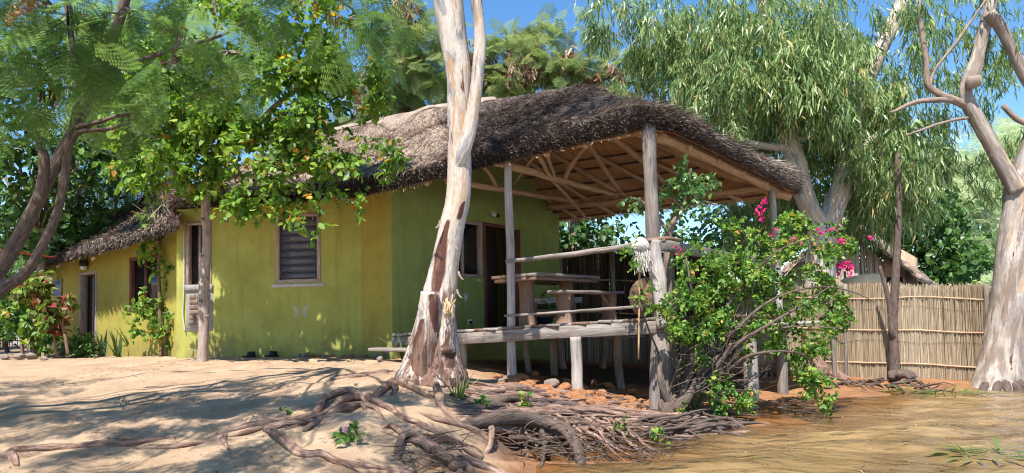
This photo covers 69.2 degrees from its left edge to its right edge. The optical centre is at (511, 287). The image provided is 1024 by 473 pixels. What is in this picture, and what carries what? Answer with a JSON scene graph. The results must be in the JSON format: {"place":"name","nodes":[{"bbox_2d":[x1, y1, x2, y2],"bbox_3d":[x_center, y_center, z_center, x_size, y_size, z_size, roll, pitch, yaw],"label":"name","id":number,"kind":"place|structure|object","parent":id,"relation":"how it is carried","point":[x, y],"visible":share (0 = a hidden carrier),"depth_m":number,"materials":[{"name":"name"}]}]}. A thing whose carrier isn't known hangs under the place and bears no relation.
{"place":"outdoors","nodes":[
{"label":"outdoors","id":0,"kind":"place"},
{"bbox_2d":[0,331,979,472],"bbox_3d":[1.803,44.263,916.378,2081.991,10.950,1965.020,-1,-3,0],"label":"ground","id":1,"kind":"structure","parent":0,"point":[21,424],"depth_m":8.19,"materials":[{"name":"beige sand"}]},
{"bbox_2d":[10,326,27,344],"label":"tin shed","id":2,"kind":"structure","parent":1,"relation":"on","point":[16,341],"depth_m":24.96,"materials":[{"name":"paint"}]},
{"bbox_2d":[0,314,47,348],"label":"stick fence","id":3,"kind":"object","parent":1,"relation":"on","point":[17,340],"visible":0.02,"depth_m":21.95,"materials":[{"name":"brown wood"}]},
{"bbox_2d":[0,190,55,351],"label":"garden bush","id":4,"kind":"object","parent":1,"relation":"on","point":[3,333],"visible":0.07,"depth_m":19.42,"materials":[{"name":"green plant"}]},
{"bbox_2d":[0,272,62,356],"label":"green bush","id":5,"kind":"object","parent":1,"relation":"on","point":[17,325],"visible":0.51,"depth_m":16.26,"materials":[{"name":"green plant"}]},
{"bbox_2d":[2,188,79,344],"bbox_3d":[-12.568,-0.555,20.525,2.748,5.014,2.408,-1,-3,0],"label":"garden bush","id":6,"kind":"object","parent":1,"relation":"on","point":[4,302],"depth_m":19.82,"materials":[{"name":"green plant"}]},
{"bbox_2d":[7,270,80,357],"bbox_3d":[-9.714,0.536,15.367,1.330,1.856,0.991,-3,-3,32],"label":"croton plant","id":7,"kind":"object","parent":1,"relation":"on","point":[34,290],"visible":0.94,"depth_m":15.21,"materials":[{"name":"green plant"}]},
{"bbox_2d":[0,0,131,356],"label":"broadleaf tree","id":8,"kind":"object","parent":1,"relation":"on","point":[14,193],"visible":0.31,"depth_m":16.62,"materials":[{"name":"green plant"}]},
{"bbox_2d":[52,326,105,357],"bbox_3d":[-9.269,1.250,15.845,1.039,0.857,0.930,-1,-3,0],"label":"round shrub","id":9,"kind":"object","parent":1,"relation":"on","point":[85,347],"visible":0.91,"depth_m":15.81,"materials":[{"name":"green plant"}]},
{"bbox_2d":[0,127,201,281],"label":"feathery tree","id":10,"kind":"object","parent":1,"relation":"on","point":[128,199],"visible":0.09,"depth_m":18.34,"materials":[{"name":"green plant"}]},
{"bbox_2d":[89,327,117,355],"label":"sword plant","id":11,"kind":"object","parent":1,"relation":"on","point":[100,342],"visible":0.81,"depth_m":16.14,"materials":[{"name":"green plant"}]},
{"bbox_2d":[103,330,121,356],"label":"sword plant","id":12,"kind":"object","parent":1,"relation":"on","point":[118,351],"visible":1,"depth_m":15.67,"materials":[{"name":"green plant"}]},
{"bbox_2d":[114,328,128,344],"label":"sword plant","id":13,"kind":"object","parent":1,"relation":"on","point":[127,342],"visible":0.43,"depth_m":16.03,"materials":[{"name":"green plant"}]},
{"bbox_2d":[117,397,129,409],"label":"seedling","id":14,"kind":"object","parent":1,"relation":"on","point":[123,401],"visible":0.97,"depth_m":7.99,"materials":[{"name":"green plant"}]},
{"bbox_2d":[121,175,212,356],"bbox_3d":[-7.048,-0.450,15.136,1.835,3.802,0.978,-1,-3,0],"label":"climbing shrub","id":15,"kind":"object","parent":1,"relation":"on","point":[152,313],"visible":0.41,"depth_m":15.04,"materials":[{"name":"green plant"}]},
{"bbox_2d":[39,0,315,189],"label":"feathery tree","id":16,"kind":"object","parent":1,"relation":"on","point":[196,28],"visible":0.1,"depth_m":14.87,"materials":[{"name":"green plant"}]},
{"bbox_2d":[0,0,415,299],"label":"feathery tree","id":17,"kind":"object","parent":1,"relation":"on","point":[102,78],"visible":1,"depth_m":6.24,"materials":[{"name":"green plant"}]},
{"bbox_2d":[192,346,235,359],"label":"grass tuft","id":18,"kind":"object","parent":1,"relation":"on","point":[218,356],"visible":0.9,"depth_m":13.18,"materials":[{"name":"plant"}]},
{"bbox_2d":[242,351,255,356],"bbox_3d":[-4.792,1.216,13.545,0.260,0.103,0.136,-1,-3,0],"label":"rubber sandal","id":19,"kind":"object","parent":1,"relation":"on","point":[251,354],"visible":1,"depth_m":13.49},
{"bbox_2d":[91,0,412,361],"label":"broadleaf tree","id":20,"kind":"object","parent":1,"relation":"on","point":[295,137],"visible":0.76,"depth_m":11.27,"materials":[{"name":"green plant"}]},
{"bbox_2d":[264,351,277,356],"bbox_3d":[-4.406,1.211,13.592,0.260,0.103,0.136,-1,-3,0],"label":"rubber sandal","id":21,"kind":"object","parent":1,"relation":"on","point":[272,353],"visible":1,"depth_m":13.54},
{"bbox_2d":[279,407,293,414],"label":"seedling","id":22,"kind":"object","parent":1,"relation":"on","point":[288,411],"visible":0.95,"depth_m":7.29,"materials":[{"name":"green plant"}]},
{"bbox_2d":[0,356,650,472],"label":"leaf litter","id":23,"kind":"object","parent":1,"relation":"on","point":[257,407],"visible":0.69,"depth_m":8.52,"materials":[{"name":"brown plant"}]},
{"bbox_2d":[331,420,366,445],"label":"seedling","id":24,"kind":"object","parent":1,"relation":"on","point":[342,436],"visible":1,"depth_m":6.35,"materials":[{"name":"green plant"}]},
{"bbox_2d":[378,333,403,359],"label":"deck plant","id":25,"kind":"object","parent":1,"relation":"on","point":[400,355],"visible":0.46,"depth_m":11.79,"materials":[{"name":"green plant"}]},
{"bbox_2d":[0,0,784,472],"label":"gum tree","id":26,"kind":"object","parent":1,"relation":"on","point":[432,356],"visible":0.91,"depth_m":8.47,"materials":[{"name":"white plant"}]},
{"bbox_2d":[316,0,488,126],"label":"pod tree","id":27,"kind":"object","parent":1,"relation":"on","point":[424,81],"visible":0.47,"depth_m":21.99,"materials":[{"name":"green plant"}]},
{"bbox_2d":[34,82,811,359],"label":"thatched house","id":28,"kind":"structure","parent":1,"relation":"on","point":[348,286],"depth_m":13.81,"materials":[{"name":"paint"}]},
{"bbox_2d":[0,249,54,257],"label":"red rope","id":29,"kind":"object","parent":28,"relation":"attached to","point":[30,254],"visible":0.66,"depth_m":13.44,"materials":[{"name":"red fabric"}]},
{"bbox_2d":[79,271,96,352],"bbox_3d":[-9.806,0.642,17.331,0.898,2.031,0.214,-3,-3,37],"label":"door","id":30,"kind":"structure","parent":28,"relation":"in","point":[87,285],"depth_m":17.51,"materials":[{"name":"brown wood"}]},
{"bbox_2d":[129,255,157,310],"bbox_3d":[-7.751,-0.089,15.736,1.276,1.154,0.124,-3,-3,37],"label":"window","id":31,"kind":"structure","parent":28,"relation":"in","point":[138,276],"depth_m":15.92,"materials":[{"name":"brown glass"}]},
{"bbox_2d":[185,221,211,284],"bbox_3d":[-5.922,-0.622,14.094,0.546,1.253,0.124,-1,-3,11],"label":"window","id":32,"kind":"structure","parent":28,"relation":"in","point":[194,240],"depth_m":14.14,"materials":[{"name":"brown wood"}]},
{"bbox_2d":[271,212,324,287],"bbox_3d":[-3.934,-0.690,13.711,1.058,1.361,0.130,-1,-3,11],"label":"window","id":33,"kind":"structure","parent":28,"relation":"in","point":[293,260],"depth_m":13.70,"materials":[{"name":"paint"}]},
{"bbox_2d":[458,220,482,277],"bbox_3d":[-0.971,-0.765,14.453,0.124,1.112,1.157,-3,-3,36],"label":"window","id":34,"kind":"structure","parent":28,"relation":"in","point":[471,255],"depth_m":14.73,"materials":[{"name":"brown wood"}]},
{"bbox_2d":[483,222,520,327],"bbox_3d":[-0.282,-0.208,15.294,0.478,2.206,1.021,-3,-4,45],"label":"door","id":35,"kind":"structure","parent":28,"relation":"in","point":[489,236],"depth_m":15.42,"materials":[{"name":"brown wood"}]},
{"bbox_2d":[436,373,483,398],"bbox_3d":[-0.572,1.067,8.036,0.544,0.264,0.336,-1,-3,0],"label":"grass tuft","id":36,"kind":"object","parent":1,"relation":"on","point":[460,393],"visible":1,"depth_m":8.03,"materials":[{"name":"green plant"}]},
{"bbox_2d":[0,268,960,324],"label":"wood","id":37,"kind":"object","parent":1,"relation":"on","point":[567,270],"depth_m":56.17,"materials":[{"name":"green plant"}]},
{"bbox_2d":[473,393,491,404],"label":"seedling","id":38,"kind":"object","parent":1,"relation":"on","point":[482,399],"visible":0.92,"depth_m":7.83,"materials":[{"name":"green plant"}]},
{"bbox_2d":[438,3,567,98],"bbox_3d":[-0.269,-3.559,23.120,4.676,11.039,3.129,-1,-3,0],"label":"pod tree","id":39,"kind":"object","parent":1,"relation":"on","point":[515,72],"visible":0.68,"depth_m":22.77,"materials":[{"name":"green plant"}]},
{"bbox_2d":[516,391,533,406],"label":"seedling","id":40,"kind":"object","parent":1,"relation":"on","point":[526,397],"visible":0.87,"depth_m":8.26,"materials":[{"name":"green plant"}]},
{"bbox_2d":[368,125,790,409],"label":"verandah deck","id":41,"kind":"structure","parent":1,"relation":"on","point":[511,333],"depth_m":10.54,"materials":[{"name":"grey wood"}]},
{"bbox_2d":[534,290,556,324],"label":"potted plant","id":42,"kind":"object","parent":41,"relation":"on","point":[544,320],"visible":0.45,"depth_m":13.16,"materials":[{"name":"green plant"}]},
{"bbox_2d":[491,272,599,325],"bbox_3d":[0.572,0.212,12.102,1.092,0.803,1.794,-3,-3,40],"label":"dining table","id":43,"kind":"object","parent":41,"relation":"on","point":[526,282],"visible":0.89,"depth_m":11.72,"materials":[{"name":"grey wood"}]},
{"bbox_2d":[534,297,581,324],"bbox_3d":[0.705,0.431,13.297,1.161,0.519,0.319,1,-3,-31],"label":"log bench","id":44,"kind":"object","parent":41,"relation":"on","point":[538,302],"visible":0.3,"depth_m":13.12,"materials":[{"name":"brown wood"}]},
{"bbox_2d":[547,290,623,322],"bbox_3d":[1.155,0.292,11.423,1.426,0.496,0.308,1,-3,-42],"label":"plank bench","id":45,"kind":"object","parent":41,"relation":"on","point":[564,297],"visible":0.91,"depth_m":11.16,"materials":[{"name":"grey wood"}]},
{"bbox_2d":[631,237,656,358],"bbox_3d":[1.756,0.134,9.796,0.352,1.622,0.221,-1,-3,0],"label":"string mop","id":46,"kind":"object","parent":41,"relation":"hanging from","point":[641,247],"visible":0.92,"depth_m":9.78},
{"bbox_2d":[629,277,678,317],"bbox_3d":[2.131,0.141,10.982,0.620,0.620,0.535,0,-3,-19],"label":"basket","id":47,"kind":"object","parent":41,"relation":"on","point":[644,284],"visible":0.3,"depth_m":11.10,"materials":[{"name":"brown wicker"}]},
{"bbox_2d":[531,6,646,250],"bbox_3d":[2.517,-3.407,22.801,3.905,10.652,3.024,-1,-3,0],"label":"pod tree","id":48,"kind":"object","parent":1,"relation":"on","point":[577,70],"visible":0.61,"depth_m":22.48,"materials":[{"name":"green plant"}]},
{"bbox_2d":[559,215,639,321],"bbox_3d":[2.337,-1.165,23.791,3.834,6.219,3.208,-2,-3,20],"label":"broadleaf tree","id":49,"kind":"object","parent":1,"relation":"on","point":[581,238],"visible":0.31,"depth_m":23.28,"materials":[{"name":"green plant"}]},
{"bbox_2d":[612,415,627,432],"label":"seedling","id":50,"kind":"object","parent":1,"relation":"on","point":[619,425],"visible":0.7,"depth_m":8.20,"materials":[{"name":"green plant"}]},
{"bbox_2d":[559,246,728,362],"bbox_3d":[2.802,0.450,16.511,3.959,2.930,0.316,-2,-3,25],"label":"reed screen","id":51,"kind":"object","parent":1,"relation":"on","point":[613,269],"visible":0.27,"depth_m":16.84,"materials":[{"name":"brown wood"}]},
{"bbox_2d":[562,334,727,366],"bbox_3d":[2.749,1.316,16.020,3.774,1.093,0.277,-2,-3,25],"label":"reed fence","id":52,"kind":"object","parent":1,"relation":"on","point":[591,347],"visible":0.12,"depth_m":16.18,"materials":[{"name":"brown wood"}]},
{"bbox_2d":[649,425,670,444],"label":"seedling","id":53,"kind":"object","parent":1,"relation":"on","point":[656,430],"visible":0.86,"depth_m":7.90,"materials":[{"name":"green plant"}]},
{"bbox_2d":[616,153,724,391],"bbox_3d":[2.242,-0.006,10.407,1.568,3.679,0.618,-1,-3,0],"label":"ficus","id":54,"kind":"object","parent":1,"relation":"on","point":[686,188],"visible":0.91,"depth_m":10.42,"materials":[{"name":"green plant"}]},
{"bbox_2d":[673,401,687,411],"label":"seedling","id":55,"kind":"object","parent":1,"relation":"on","point":[679,409],"visible":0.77,"depth_m":9.40,"materials":[{"name":"green plant"}]},
{"bbox_2d":[621,200,791,282],"bbox_3d":[6.396,-0.838,24.587,5.598,5.596,3.889,-2,-3,23],"label":"broadleaf tree","id":56,"kind":"object","parent":1,"relation":"on","point":[710,239],"visible":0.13,"depth_m":24.13,"materials":[{"name":"green plant"}]},
{"bbox_2d":[616,197,895,418],"bbox_3d":[3.148,0.262,9.894,3.598,2.987,1.392,-1,-3,-6],"label":"flowering bush","id":57,"kind":"object","parent":1,"relation":"on","point":[698,333],"visible":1,"depth_m":9.66,"materials":[{"name":"green plant"}]},
{"bbox_2d":[707,352,828,377],"bbox_3d":[4.870,1.562,13.881,2.331,0.749,0.877,0,-3,-15],"label":"fallen log","id":58,"kind":"object","parent":1,"relation":"on","point":[763,363],"visible":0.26,"depth_m":13.85,"materials":[{"name":"brown wood"}]},
{"bbox_2d":[709,320,831,408],"bbox_3d":[3.776,1.279,11.808,3.847,1.458,1.157,1,-3,-44],"label":"landing stage","id":59,"kind":"object","parent":1,"relation":"on","point":[782,375],"visible":0.33,"depth_m":11.74,"materials":[{"name":"grey wood"}]},
{"bbox_2d":[567,0,975,392],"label":"gum tree","id":60,"kind":"object","parent":1,"relation":"on","point":[809,92],"visible":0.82,"depth_m":14.76,"materials":[{"name":"green plant"}]},
{"bbox_2d":[626,5,948,282],"bbox_3d":[8.320,-3.328,22.674,9.669,10.550,3.854,-1,-3,0],"label":"broadleaf tree","id":61,"kind":"object","parent":1,"relation":"on","point":[633,84],"visible":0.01,"depth_m":22.41,"materials":[{"name":"green plant"}]},
{"bbox_2d":[772,217,937,364],"bbox_3d":[9.432,0.154,20.139,3.791,3.755,6.176,-3,-3,31],"label":"thatched hut","id":62,"kind":"object","parent":1,"relation":"on","point":[910,272],"visible":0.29,"depth_m":19.00,"materials":[{"name":"wicker"}]},
{"bbox_2d":[887,277,902,283],"bbox_3d":[9.777,-0.131,18.966,0.384,0.307,0.040,-1,-3,0],"label":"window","id":63,"kind":"structure","parent":62,"relation":"in","point":[888,278],"depth_m":18.95,"materials":[{"name":"black glass"}]},
{"bbox_2d":[729,280,989,380],"bbox_3d":[6.628,0.924,14.373,4.650,2.248,0.393,-2,-3,20],"label":"reed fence","id":64,"kind":"object","parent":1,"relation":"on","point":[857,353],"visible":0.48,"depth_m":14.05,"materials":[{"name":"beige wicker"}]},
{"bbox_2d":[840,271,885,361],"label":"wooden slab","id":65,"kind":"structure","parent":1,"relation":"on","point":[865,278],"depth_m":16.52,"materials":[{"name":"wood"}]},
{"bbox_2d":[838,113,958,381],"bbox_3d":[7.285,-0.674,13.826,2.216,5.089,1.922,-1,-3,0],"label":"slim tree","id":66,"kind":"object","parent":1,"relation":"on","point":[895,373],"visible":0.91,"depth_m":13.77,"materials":[{"name":"green plant"}]},
{"bbox_2d":[877,381,936,393],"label":"floating weed","id":67,"kind":"object","parent":1,"relation":"on","point":[909,390],"visible":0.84,"depth_m":12.51,"materials":[{"name":"green plant"}]},
{"bbox_2d":[842,171,997,342],"bbox_3d":[13.353,-1.040,25.224,6.370,6.449,4.221,-1,-3,0],"label":"broadleaf tree","id":68,"kind":"object","parent":1,"relation":"on","point":[949,263],"visible":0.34,"depth_m":24.29,"materials":[{"name":"green plant"}]},
{"bbox_2d":[853,0,1023,390],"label":"gum tree","id":69,"kind":"object","parent":1,"relation":"on","point":[1000,365],"visible":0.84,"depth_m":13.22,"materials":[{"name":"white plant"}]},
{"bbox_2d":[915,112,1023,310],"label":"acacia tree","id":70,"kind":"object","parent":1,"relation":"on","point":[988,224],"visible":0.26,"depth_m":36.12,"materials":[{"name":"green plant"}]},
{"bbox_2d":[0,0,1023,281],"label":"sky","id":71,"kind":"structure","parent":0,"point":[503,11],"materials":[{"name":"blue"}]},
{"bbox_2d":[564,229,773,312],"bbox_3d":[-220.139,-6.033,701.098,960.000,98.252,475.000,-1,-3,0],"label":"hills","id":72,"kind":"structure","parent":0,"point":[611,242],"depth_m":617.80,"materials":[{"name":"green plant"}]},
{"bbox_2d":[675,380,709,409],"bbox_3d":[2.432,1.424,10.011,0.742,0.447,0.358,-1,-3,0],"label":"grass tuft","id":73,"kind":"object","parent":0,"point":[698,402],"visible":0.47,"depth_m":10.00,"materials":[{"name":"green plant"}]},
{"bbox_2d":[529,317,1023,472],"bbox_3d":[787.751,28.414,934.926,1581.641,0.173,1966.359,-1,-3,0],"label":"water","id":74,"kind":"structure","parent":0,"point":[938,419],"depth_m":7.59,"materials":[{"name":"brown liquid"}]},
{"bbox_2d":[739,394,1019,472],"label":"floating leaves","id":75,"kind":"object","parent":74,"relation":"on","point":[873,447],"visible":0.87,"depth_m":7.36,"materials":[{"name":"brown plant"}]},
{"bbox_2d":[907,385,995,396],"bbox_3d":[6.833,1.596,11.550,1.391,0.197,0.634,-1,-3,0],"label":"floating weed","id":76,"kind":"object","parent":74,"relation":"on","point":[952,391],"visible":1,"depth_m":11.48,"materials":[{"name":"green plant"}]},
{"bbox_2d":[925,436,1023,463],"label":"floating weed","id":77,"kind":"object","parent":74,"relation":"on","point":[986,450],"visible":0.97,"depth_m":7.06,"materials":[{"name":"green plant"}]}
]}

